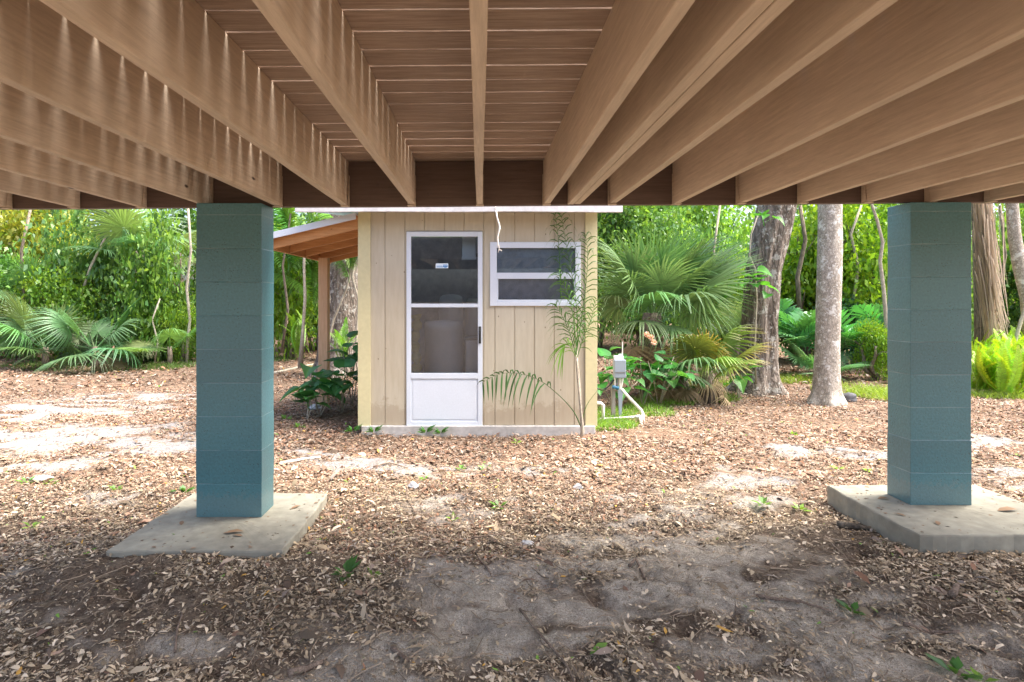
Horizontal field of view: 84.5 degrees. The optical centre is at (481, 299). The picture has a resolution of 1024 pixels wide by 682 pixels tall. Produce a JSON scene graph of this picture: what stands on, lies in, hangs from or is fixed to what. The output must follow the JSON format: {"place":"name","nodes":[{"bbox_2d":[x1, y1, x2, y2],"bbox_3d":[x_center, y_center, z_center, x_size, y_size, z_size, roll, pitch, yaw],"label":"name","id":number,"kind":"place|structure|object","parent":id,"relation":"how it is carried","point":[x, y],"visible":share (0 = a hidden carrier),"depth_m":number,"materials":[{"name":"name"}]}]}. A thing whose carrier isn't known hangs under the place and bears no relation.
{"place":"outdoors","nodes":[
{"label":"outdoors","id":0,"kind":"place"},
{"bbox_2d":[0,353,312,371],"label":"grass","id":1,"kind":"structure","parent":0,"point":[159,365],"depth_m":11.71,"materials":[{"name":"green plant"}]},
{"bbox_2d":[0,302,1023,681],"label":"ground","id":2,"kind":"structure","parent":0,"point":[566,612],"depth_m":2.81,"materials":[{"name":"soil"}]},
{"bbox_2d":[0,240,41,358],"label":"leafy shrub","id":3,"kind":"object","parent":2,"relation":"on","point":[8,259],"visible":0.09,"depth_m":13.07,"materials":[{"name":"green plant"}]},
{"bbox_2d":[15,210,31,351],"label":"woodland sapling","id":4,"kind":"object","parent":2,"relation":"on","point":[24,239],"visible":0.31,"depth_m":12.98,"materials":[{"name":"brown plant"}]},
{"bbox_2d":[0,254,79,359],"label":"palmetto","id":5,"kind":"object","parent":2,"relation":"on","point":[17,275],"visible":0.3,"depth_m":12.62,"materials":[{"name":"green plant"}]},
{"bbox_2d":[0,250,112,358],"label":"leafy shrub","id":6,"kind":"object","parent":2,"relation":"on","point":[29,283],"visible":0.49,"depth_m":12.73,"materials":[{"name":"green plant"}]},
{"bbox_2d":[0,287,114,365],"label":"palmetto","id":7,"kind":"object","parent":2,"relation":"on","point":[15,331],"visible":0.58,"depth_m":11.55,"materials":[{"name":"green plant"}]},
{"bbox_2d":[0,209,120,304],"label":"shade tree","id":8,"kind":"object","parent":2,"relation":"on","point":[11,230],"visible":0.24,"depth_m":14.61,"materials":[{"name":"green plant"}]},
{"bbox_2d":[20,293,163,374],"bbox_3d":[-7.900,1.016,11.427,2.338,2.303,2.644,0,0,0],"label":"palmetto","id":9,"kind":"object","parent":2,"relation":"on","point":[67,321],"visible":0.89,"depth_m":11.35,"materials":[{"name":"green plant"}]},
{"bbox_2d":[4,209,184,362],"bbox_3d":[-9.195,-0.453,13.487,2.417,5.278,3.695,0,0,32],"label":"leafy shrub","id":10,"kind":"object","parent":2,"relation":"on","point":[103,269],"visible":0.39,"depth_m":13.17,"materials":[{"name":"green plant"}]},
{"bbox_2d":[61,209,196,359],"bbox_3d":[-8.033,-0.707,13.357,3.501,4.415,3.344,0,0,0],"label":"cabbage palm","id":11,"kind":"object","parent":2,"relation":"on","point":[114,222],"visible":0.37,"depth_m":12.63,"materials":[{"name":"green plant"}]},
{"bbox_2d":[89,209,195,363],"bbox_3d":[-7.268,-0.103,12.852,2.361,4.634,2.861,0,0,0],"label":"leafy shrub","id":12,"kind":"object","parent":2,"relation":"on","point":[151,274],"visible":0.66,"depth_m":12.34,"materials":[{"name":"green plant"}]},
{"bbox_2d":[112,327,195,364],"bbox_3d":[-6.722,0.943,11.957,2.027,1.119,2.235,0,0,0],"label":"palmetto","id":13,"kind":"object","parent":2,"relation":"on","point":[162,336],"visible":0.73,"depth_m":11.72,"materials":[{"name":"green plant"}]},
{"bbox_2d":[155,291,196,362],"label":"leafy shrub","id":14,"kind":"object","parent":2,"relation":"on","point":[183,326],"visible":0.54,"depth_m":12.27,"materials":[{"name":"green plant"}]},
{"bbox_2d":[185,208,191,363],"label":"woodland sapling","id":15,"kind":"object","parent":2,"relation":"on","point":[187,283],"visible":0.77,"depth_m":12.18,"materials":[{"name":"plant"}]},
{"bbox_2d":[106,493,326,558],"bbox_3d":[-1.501,1.417,3.390,0.936,0.208,0.894,0,0,0],"label":"concrete pad","id":16,"kind":"object","parent":2,"relation":"on","point":[262,536],"visible":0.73,"depth_m":3.19,"materials":[{"name":"grey concrete"}]},
{"bbox_2d":[196,203,273,516],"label":"block pillar","id":17,"kind":"structure","parent":16,"relation":"on","point":[234,362],"depth_m":3.40,"materials":[{"name":"teal paint"}]},
{"bbox_2d":[0,0,1023,209],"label":"raised deck","id":18,"kind":"structure","parent":17,"relation":"on","point":[143,104],"depth_m":2.09,"materials":[{"name":"brown wood"}]},
{"bbox_2d":[141,484,1018,548],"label":"leaf crumbs","id":19,"kind":"object","parent":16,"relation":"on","point":[316,502],"visible":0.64,"depth_m":3.33,"materials":[{"name":"brown plant"}]},
{"bbox_2d":[280,213,291,351],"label":"woodland sapling","id":20,"kind":"object","parent":2,"relation":"on","point":[287,310],"visible":0.86,"depth_m":11.98,"materials":[{"name":"brown plant"}]},
{"bbox_2d":[276,310,310,356],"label":"fern clump","id":21,"kind":"object","parent":2,"relation":"on","point":[296,337],"visible":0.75,"depth_m":11.35,"materials":[{"name":"green plant"}]},
{"bbox_2d":[273,208,316,279],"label":"weeping palm","id":22,"kind":"object","parent":2,"relation":"on","point":[283,217],"visible":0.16,"depth_m":12.12,"materials":[{"name":"green plant"}]},
{"bbox_2d":[273,217,317,359],"bbox_3d":[-4.648,-0.202,13.452,2.723,4.170,2.058,0,0,19],"label":"leafy shrub","id":23,"kind":"object","parent":2,"relation":"on","point":[295,300],"visible":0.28,"depth_m":13.05,"materials":[{"name":"green plant"}]},
{"bbox_2d":[274,256,317,311],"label":"weeping palm","id":24,"kind":"object","parent":2,"relation":"on","point":[311,269],"visible":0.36,"depth_m":12.49,"materials":[{"name":"green plant"}]},
{"bbox_2d":[279,208,320,350],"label":"shade tree","id":25,"kind":"object","parent":2,"relation":"on","point":[311,216],"visible":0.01,"depth_m":15.13,"materials":[{"name":"green plant"}]},
{"bbox_2d":[298,258,306,367],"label":"bare sapling","id":26,"kind":"object","parent":2,"relation":"on","point":[301,353],"visible":0.81,"depth_m":10.48,"materials":[{"name":"plant"}]},
{"bbox_2d":[287,659,323,677],"bbox_3d":[-0.671,1.410,2.154,0.133,0.031,0.031,0,0,-29],"label":"stick","id":27,"kind":"object","parent":2,"relation":"on","point":[304,668],"visible":0.98,"depth_m":2.14,"materials":[{"name":"brown wood"}]},
{"bbox_2d":[291,389,329,418],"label":"broadleaf plant","id":28,"kind":"object","parent":2,"relation":"on","point":[301,394],"visible":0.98,"depth_m":6.50,"materials":[{"name":"green plant"}]},
{"bbox_2d":[280,362,352,415],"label":"broadleaf plant","id":29,"kind":"object","parent":2,"relation":"on","point":[325,385],"visible":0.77,"depth_m":6.60,"materials":[{"name":"green plant"}]},
{"bbox_2d":[309,214,357,377],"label":"rough tree","id":30,"kind":"object","parent":2,"relation":"on","point":[348,306],"visible":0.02,"depth_m":10.23,"materials":[{"name":"grey plant"}]},
{"bbox_2d":[312,354,357,412],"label":"broadleaf plant","id":31,"kind":"object","parent":2,"relation":"on","point":[349,362],"visible":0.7,"depth_m":6.87,"materials":[{"name":"green plant"}]},
{"bbox_2d":[316,213,357,278],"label":"weeping palm","id":32,"kind":"object","parent":2,"relation":"on","point":[349,263],"visible":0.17,"depth_m":9.64,"materials":[{"name":"green plant"}]},
{"bbox_2d":[324,331,357,405],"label":"broadleaf plant","id":33,"kind":"object","parent":2,"relation":"on","point":[351,334],"visible":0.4,"depth_m":7.24,"materials":[{"name":"green plant"}]},
{"bbox_2d":[330,262,352,338],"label":"woody vine","id":34,"kind":"object","parent":2,"relation":"on","point":[339,305],"visible":0.38,"depth_m":9.98,"materials":[{"name":"plant"}]},
{"bbox_2d":[330,317,356,356],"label":"fern clump","id":35,"kind":"object","parent":2,"relation":"on","point":[344,331],"visible":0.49,"depth_m":9.03,"materials":[{"name":"green plant"}]},
{"bbox_2d":[331,554,359,580],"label":"seedling","id":36,"kind":"object","parent":2,"relation":"on","point":[350,565],"visible":0.97,"depth_m":2.82,"materials":[{"name":"green plant"}]},
{"bbox_2d":[349,260,357,378],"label":"woody vine","id":37,"kind":"object","parent":2,"relation":"on","point":[354,285],"visible":0.57,"depth_m":9.88,"materials":[{"name":"brown plant"}]},
{"bbox_2d":[0,348,887,389],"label":"leaf litter","id":38,"kind":"object","parent":2,"relation":"on","point":[288,376],"visible":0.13,"depth_m":10.46,"materials":[{"name":"brown plant"}]},
{"bbox_2d":[795,205,807,314],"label":"woodland sapling","id":39,"kind":"object","parent":38,"relation":"on","point":[797,276],"visible":0.81,"depth_m":11.57,"materials":[{"name":"brown plant"}]},
{"bbox_2d":[997,205,1006,338],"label":"woodland sapling","id":40,"kind":"object","parent":38,"relation":"on","point":[1001,224],"visible":0.45,"depth_m":10.58,"materials":[{"name":"brown plant"}]},
{"bbox_2d":[273,206,622,437],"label":"garden shed","id":41,"kind":"structure","parent":2,"relation":"on","point":[411,262],"depth_m":5.86,"materials":[{"name":"wood"}]},
{"bbox_2d":[411,314,421,372],"bbox_3d":[-0.699,0.470,6.020,0.134,0.639,0.122,0,0,0],"label":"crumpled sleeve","id":42,"kind":"object","parent":41,"relation":"in","point":[416,326],"visible":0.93,"depth_m":5.98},
{"bbox_2d":[424,320,462,372],"bbox_3d":[-0.448,0.778,6.750,0.461,1.055,0.461,0,0,0],"label":"water tank","id":43,"kind":"object","parent":41,"relation":"on","point":[443,346],"visible":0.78,"depth_m":6.55,"materials":[{"name":"white plastic"}]},
{"bbox_2d":[406,232,481,425],"bbox_3d":[-0.380,0.303,5.841,0.790,2.022,0.070,0,0,0],"label":"storm door","id":44,"kind":"structure","parent":41,"relation":"in","point":[440,399],"depth_m":5.85,"materials":[{"name":"white paint"}]},
{"bbox_2d":[439,294,462,372],"bbox_3d":[-0.400,0.616,7.500,0.320,1.378,0.320,0,0,0],"label":"water tank","id":45,"kind":"object","parent":41,"relation":"on","point":[451,313],"visible":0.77,"depth_m":7.37,"materials":[{"name":"white plastic"}]},
{"bbox_2d":[465,298,477,372],"bbox_3d":[-0.101,0.643,7.900,0.240,1.325,0.240,0,0,0],"label":"filter cylinder","id":46,"kind":"object","parent":41,"relation":"on","point":[471,321],"visible":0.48,"depth_m":7.79,"materials":[{"name":"white plastic"}]},
{"bbox_2d":[462,237,482,259],"bbox_3d":[-0.020,-0.582,6.157,0.380,0.301,0.145,0,0,0],"label":"wall box","id":47,"kind":"object","parent":41,"relation":"attached to","point":[469,248],"visible":0.77,"depth_m":6.10,"materials":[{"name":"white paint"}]},
{"bbox_2d":[465,336,482,413],"bbox_3d":[-0.066,0.866,6.540,0.240,0.879,0.300,0,0,0],"label":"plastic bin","id":48,"kind":"object","parent":41,"relation":"on","point":[471,354],"visible":0.36,"depth_m":6.40,"materials":[{"name":"grey plastic"}]},
{"bbox_2d":[490,242,580,305],"bbox_3d":[0.565,-0.267,5.878,0.942,0.664,0.073,0,0,0],"label":"window","id":49,"kind":"structure","parent":41,"relation":"in","point":[519,273],"depth_m":5.91,"materials":[{"name":"white paint"}]},
{"bbox_2d":[0,394,1023,681],"bbox_3d":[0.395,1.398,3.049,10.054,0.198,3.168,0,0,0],"label":"leaf litter","id":50,"kind":"object","parent":2,"relation":"on","point":[416,616],"visible":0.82,"depth_m":2.88,"materials":[{"name":"brown plant"}]},
{"bbox_2d":[0,203,1023,334],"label":"distant woodland","id":51,"kind":"object","parent":2,"relation":"on","point":[193,214],"visible":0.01,"depth_m":19.15,"materials":[{"name":"green plant"}]},
{"bbox_2d":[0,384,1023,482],"bbox_3d":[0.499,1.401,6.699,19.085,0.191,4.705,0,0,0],"label":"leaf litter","id":52,"kind":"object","parent":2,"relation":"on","point":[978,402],"visible":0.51,"depth_m":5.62,"materials":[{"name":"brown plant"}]},
{"bbox_2d":[478,212,609,437],"bbox_3d":[0.625,0.251,5.634,1.362,2.380,0.334,0,0,-8],"label":"palm sapling","id":53,"kind":"object","parent":2,"relation":"on","point":[576,354],"visible":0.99,"depth_m":5.63,"materials":[{"name":"green plant"}]},
{"bbox_2d":[519,608,574,681],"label":"stick","id":54,"kind":"object","parent":2,"relation":"on","point":[542,637],"visible":1,"depth_m":2.30,"materials":[{"name":"brown wood"}]},
{"bbox_2d":[611,342,625,416],"bbox_3d":[1.584,0.968,6.496,0.160,0.963,0.098,0,0,0],"label":"utility box","id":55,"kind":"object","parent":2,"relation":"on","point":[619,367],"visible":0.91,"depth_m":6.49,"materials":[{"name":"grey plastic"}]},
{"bbox_2d":[600,388,644,421],"bbox_3d":[1.623,1.248,6.379,0.521,0.446,0.277,0,0,0],"label":"water pipe","id":56,"kind":"object","parent":55,"relation":"attached to","point":[641,416],"visible":0.69,"depth_m":6.48,"materials":[{"name":"white plastic"}]},
{"bbox_2d":[597,347,667,405],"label":"broadleaf plant","id":57,"kind":"object","parent":2,"relation":"on","point":[605,353],"visible":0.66,"depth_m":7.17,"materials":[{"name":"green plant"}]},
{"bbox_2d":[597,206,689,347],"bbox_3d":[3.284,-1.609,15.597,4.838,6.200,3.577,0,0,25],"label":"shade tree","id":58,"kind":"object","parent":2,"relation":"on","point":[611,221],"visible":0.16,"depth_m":14.66,"materials":[{"name":"green plant"}]},
{"bbox_2d":[626,331,666,405],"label":"flowering shrub","id":59,"kind":"object","parent":2,"relation":"on","point":[651,377],"visible":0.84,"depth_m":7.40,"materials":[{"name":"green plant"}]},
{"bbox_2d":[597,205,710,346],"bbox_3d":[4.256,-0.794,14.430,3.628,4.574,3.221,0,0,0],"label":"shade tree","id":60,"kind":"object","parent":2,"relation":"on","point":[659,219],"visible":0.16,"depth_m":13.93,"materials":[{"name":"green plant"}]},
{"bbox_2d":[613,350,694,404],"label":"broadleaf plant","id":61,"kind":"object","parent":2,"relation":"on","point":[669,365],"visible":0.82,"depth_m":7.49,"materials":[{"name":"green plant"}]},
{"bbox_2d":[595,389,741,431],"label":"grass","id":62,"kind":"structure","parent":2,"relation":"on","point":[623,420],"depth_m":6.82,"materials":[{"name":"green plant"}]},
{"bbox_2d":[597,226,765,394],"bbox_3d":[2.744,0.195,8.453,2.610,2.616,2.274,0,0,0],"label":"fan palm","id":63,"kind":"object","parent":2,"relation":"on","point":[691,281],"visible":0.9,"depth_m":8.19,"materials":[{"name":"green plant"}]},
{"bbox_2d":[666,367,704,399],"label":"broadleaf plant","id":64,"kind":"object","parent":2,"relation":"on","point":[688,384],"visible":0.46,"depth_m":7.90,"materials":[{"name":"green plant"}]},
{"bbox_2d":[646,357,730,405],"bbox_3d":[2.853,1.279,7.758,1.192,1.049,1.345,0,0,32],"label":"palmetto","id":65,"kind":"object","parent":2,"relation":"on","point":[698,361],"visible":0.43,"depth_m":7.74,"materials":[{"name":"green plant"}]},
{"bbox_2d":[626,205,754,263],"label":"shade tree","id":66,"kind":"object","parent":2,"relation":"on","point":[744,229],"visible":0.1,"depth_m":14.84,"materials":[{"name":"green plant"}]},
{"bbox_2d":[660,205,753,357],"bbox_3d":[5.166,-0.257,12.627,2.319,4.265,2.046,0,0,-44],"label":"leafy shrub","id":67,"kind":"object","parent":2,"relation":"on","point":[725,241],"visible":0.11,"depth_m":12.53,"materials":[{"name":"green plant"}]},
{"bbox_2d":[660,324,772,405],"bbox_3d":[3.245,1.078,7.789,1.466,1.500,1.371,0,0,32],"label":"palmetto","id":68,"kind":"object","parent":2,"relation":"on","point":[699,344],"visible":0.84,"depth_m":7.71,"materials":[{"name":"green plant"}]},
{"bbox_2d":[702,294,742,374],"bbox_3d":[4.813,0.605,10.541,1.769,1.796,1.547,0,0,-28],"label":"palmetto","id":69,"kind":"object","parent":2,"relation":"on","point":[737,314],"visible":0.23,"depth_m":10.34,"materials":[{"name":"green plant"}]},
{"bbox_2d":[707,237,747,366],"bbox_3d":[4.935,0.248,11.281,1.298,2.998,1.110,0,0,0],"label":"leafy shrub","id":70,"kind":"object","parent":2,"relation":"on","point":[735,294],"visible":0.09,"depth_m":10.98,"materials":[{"name":"green plant"}]},
{"bbox_2d":[717,362,762,398],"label":"broadleaf plant","id":71,"kind":"object","parent":2,"relation":"on","point":[740,383],"visible":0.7,"depth_m":8.13,"materials":[{"name":"green plant"}]},
{"bbox_2d":[724,205,796,396],"bbox_3d":[5.115,-2.910,9.380,5.644,8.855,5.955,0,0,30],"label":"oak tree","id":72,"kind":"object","parent":2,"relation":"on","point":[770,238],"visible":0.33,"depth_m":8.54,"materials":[{"name":"grey plant"}]},
{"bbox_2d":[714,205,784,383],"bbox_3d":[3.864,-0.121,8.243,1.034,2.756,0.438,0,0,0],"label":"climbing vine","id":73,"kind":"object","parent":72,"relation":"attached to","point":[764,215],"visible":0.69,"depth_m":8.24,"materials":[{"name":"green plant"}]},
{"bbox_2d":[778,298,801,337],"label":"split leaf plant","id":74,"kind":"object","parent":2,"relation":"on","point":[786,302],"visible":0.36,"depth_m":10.93,"materials":[{"name":"green plant"}]},
{"bbox_2d":[756,594,831,611],"bbox_3d":[1.452,1.406,2.618,0.309,0.028,0.024,0,0,25],"label":"stick","id":75,"kind":"object","parent":2,"relation":"on","point":[787,600],"visible":0.99,"depth_m":2.62,"materials":[{"name":"brown wood"}]},
{"bbox_2d":[778,255,815,359],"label":"leafy shrub","id":76,"kind":"object","parent":2,"relation":"on","point":[785,342],"visible":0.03,"depth_m":12.88,"materials":[{"name":"green plant"}]},
{"bbox_2d":[778,310,843,350],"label":"split leaf plant","id":77,"kind":"object","parent":2,"relation":"on","point":[802,328],"visible":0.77,"depth_m":10.30,"materials":[{"name":"green plant"}]},
{"bbox_2d":[746,204,887,359],"bbox_3d":[7.465,-0.840,12.271,2.288,4.656,3.451,0,0,-39],"label":"shade tree","id":78,"kind":"object","parent":2,"relation":"on","point":[808,275],"visible":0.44,"depth_m":11.94,"materials":[{"name":"green plant"}]},
{"bbox_2d":[779,340,868,380],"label":"split leaf plant","id":79,"kind":"object","parent":2,"relation":"on","point":[806,360],"visible":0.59,"depth_m":9.84,"materials":[{"name":"green plant"}]},
{"bbox_2d":[807,204,847,406],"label":"laurel tree","id":80,"kind":"object","parent":2,"relation":"on","point":[826,390],"visible":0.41,"depth_m":7.62,"materials":[{"name":"grey plant"}]},
{"bbox_2d":[809,283,886,370],"bbox_3d":[7.843,0.581,11.552,2.395,2.084,1.616,0,0,-27],"label":"leafy shrub","id":81,"kind":"object","parent":2,"relation":"on","point":[853,321],"visible":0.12,"depth_m":11.35,"materials":[{"name":"green plant"}]},
{"bbox_2d":[814,309,883,349],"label":"split leaf plant","id":82,"kind":"object","parent":2,"relation":"on","point":[848,332],"visible":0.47,"depth_m":10.01,"materials":[{"name":"green plant"}]},
{"bbox_2d":[834,598,865,614],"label":"seedling","id":83,"kind":"object","parent":2,"relation":"on","point":[854,606],"visible":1,"depth_m":2.57,"materials":[{"name":"green plant"}]},
{"bbox_2d":[803,204,900,305],"bbox_3d":[8.080,-0.705,11.974,2.343,4.388,3.086,0,0,0],"label":"shade tree","id":84,"kind":"object","parent":2,"relation":"on","point":[873,232],"visible":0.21,"depth_m":11.54,"materials":[{"name":"green plant"}]},
{"bbox_2d":[849,205,862,298],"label":"woodland sapling","id":85,"kind":"object","parent":2,"relation":"on","point":[852,242],"visible":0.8,"depth_m":11.38,"materials":[{"name":"plant"}]},
{"bbox_2d":[837,521,874,531],"bbox_3d":[2.355,1.402,3.414,0.339,0.079,0.043,0,0,18],"label":"stick","id":86,"kind":"object","parent":2,"relation":"on","point":[840,524],"visible":0.56,"depth_m":3.43,"materials":[{"name":"grey wood"}]},
{"bbox_2d":[847,312,887,380],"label":"leafy shrub","id":87,"kind":"object","parent":2,"relation":"on","point":[873,346],"visible":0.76,"depth_m":9.57,"materials":[{"name":"green plant"}]},
{"bbox_2d":[849,303,887,327],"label":"split leaf plant","id":88,"kind":"object","parent":2,"relation":"on","point":[874,308],"visible":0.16,"depth_m":10.71,"materials":[{"name":"green plant"}]},
{"bbox_2d":[871,204,887,372],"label":"bare sapling","id":89,"kind":"object","parent":2,"relation":"on","point":[883,289],"visible":0.64,"depth_m":9.58,"materials":[{"name":"plant"}]},
{"bbox_2d":[827,485,1023,554],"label":"concrete pad","id":90,"kind":"object","parent":2,"relation":"on","point":[983,530],"visible":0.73,"depth_m":3.30,"materials":[{"name":"grey concrete"}]},
{"bbox_2d":[887,202,971,504],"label":"block pillar","id":91,"kind":"structure","parent":90,"relation":"on","point":[929,451],"depth_m":3.50,"materials":[{"name":"teal paint"}]},
{"bbox_2d":[903,621,959,634],"bbox_3d":[1.927,1.417,2.412,0.202,0.049,0.033,0,0,18],"label":"stick","id":92,"kind":"object","parent":2,"relation":"on","point":[931,632],"visible":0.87,"depth_m":2.41,"materials":[{"name":"brown wood"}]},
{"bbox_2d":[880,208,1011,353],"bbox_3d":[9.563,-0.065,11.907,2.436,4.515,2.412,0,0,-44],"label":"leafy shrub","id":93,"kind":"object","parent":2,"relation":"on","point":[972,320],"visible":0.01,"depth_m":11.48,"materials":[{"name":"green plant"}]},
{"bbox_2d":[947,583,959,598],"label":"leaf","id":94,"kind":"object","parent":2,"relation":"on","point":[953,591],"visible":1,"depth_m":2.62,"materials":[{"name":"plant"}]},
{"bbox_2d":[925,653,983,679],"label":"seedling","id":95,"kind":"object","parent":2,"relation":"on","point":[956,663],"visible":1,"depth_m":2.14,"materials":[{"name":"green plant"}]},
{"bbox_2d":[971,203,1009,377],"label":"skirted palm","id":96,"kind":"object","parent":2,"relation":"on","point":[986,286],"visible":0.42,"depth_m":9.21,"materials":[{"name":"brown plant"}]},
{"bbox_2d":[971,341,1014,391],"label":"sword fern","id":97,"kind":"object","parent":2,"relation":"on","point":[979,383],"visible":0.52,"depth_m":8.24,"materials":[{"name":"green plant"}]},
{"bbox_2d":[971,328,1022,381],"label":"sword fern","id":98,"kind":"object","parent":2,"relation":"on","point":[997,338],"visible":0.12,"depth_m":8.87,"materials":[{"name":"green plant"}]},
{"bbox_2d":[971,340,1023,395],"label":"sword fern","id":99,"kind":"object","parent":2,"relation":"on","point":[1007,378],"visible":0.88,"depth_m":7.95,"materials":[{"name":"green plant"}]},
{"bbox_2d":[971,203,1023,355],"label":"leafy shrub","id":100,"kind":"object","parent":2,"relation":"on","point":[1000,245],"visible":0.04,"depth_m":12.18,"materials":[{"name":"green plant"}]},
{"bbox_2d":[978,325,1023,384],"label":"sword fern","id":101,"kind":"object","parent":2,"relation":"on","point":[1021,338],"visible":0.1,"depth_m":8.96,"materials":[{"name":"green plant"}]},
{"bbox_2d":[984,337,1023,390],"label":"sword fern","id":102,"kind":"object","parent":2,"relation":"on","point":[1013,348],"visible":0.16,"depth_m":8.27,"materials":[{"name":"green plant"}]},
{"bbox_2d":[994,250,1021,339],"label":"leafy shrub","id":103,"kind":"object","parent":2,"relation":"on","point":[1015,320],"visible":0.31,"depth_m":11.96,"materials":[{"name":"green plant"}]},
{"bbox_2d":[1005,203,1023,335],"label":"slender tree","id":104,"kind":"object","parent":2,"relation":"on","point":[1015,240],"visible":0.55,"depth_m":8.95,"materials":[{"name":"grey plant"}]},
{"bbox_2d":[86,203,1005,294],"label":"sky","id":105,"kind":"structure","parent":0,"point":[746,211],"materials":[{"name":"white"}]},
{"bbox_2d":[688,370,1023,401],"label":"grass","id":106,"kind":"structure","parent":0,"point":[880,393],"depth_m":8.19,"materials":[{"name":"green plant"}]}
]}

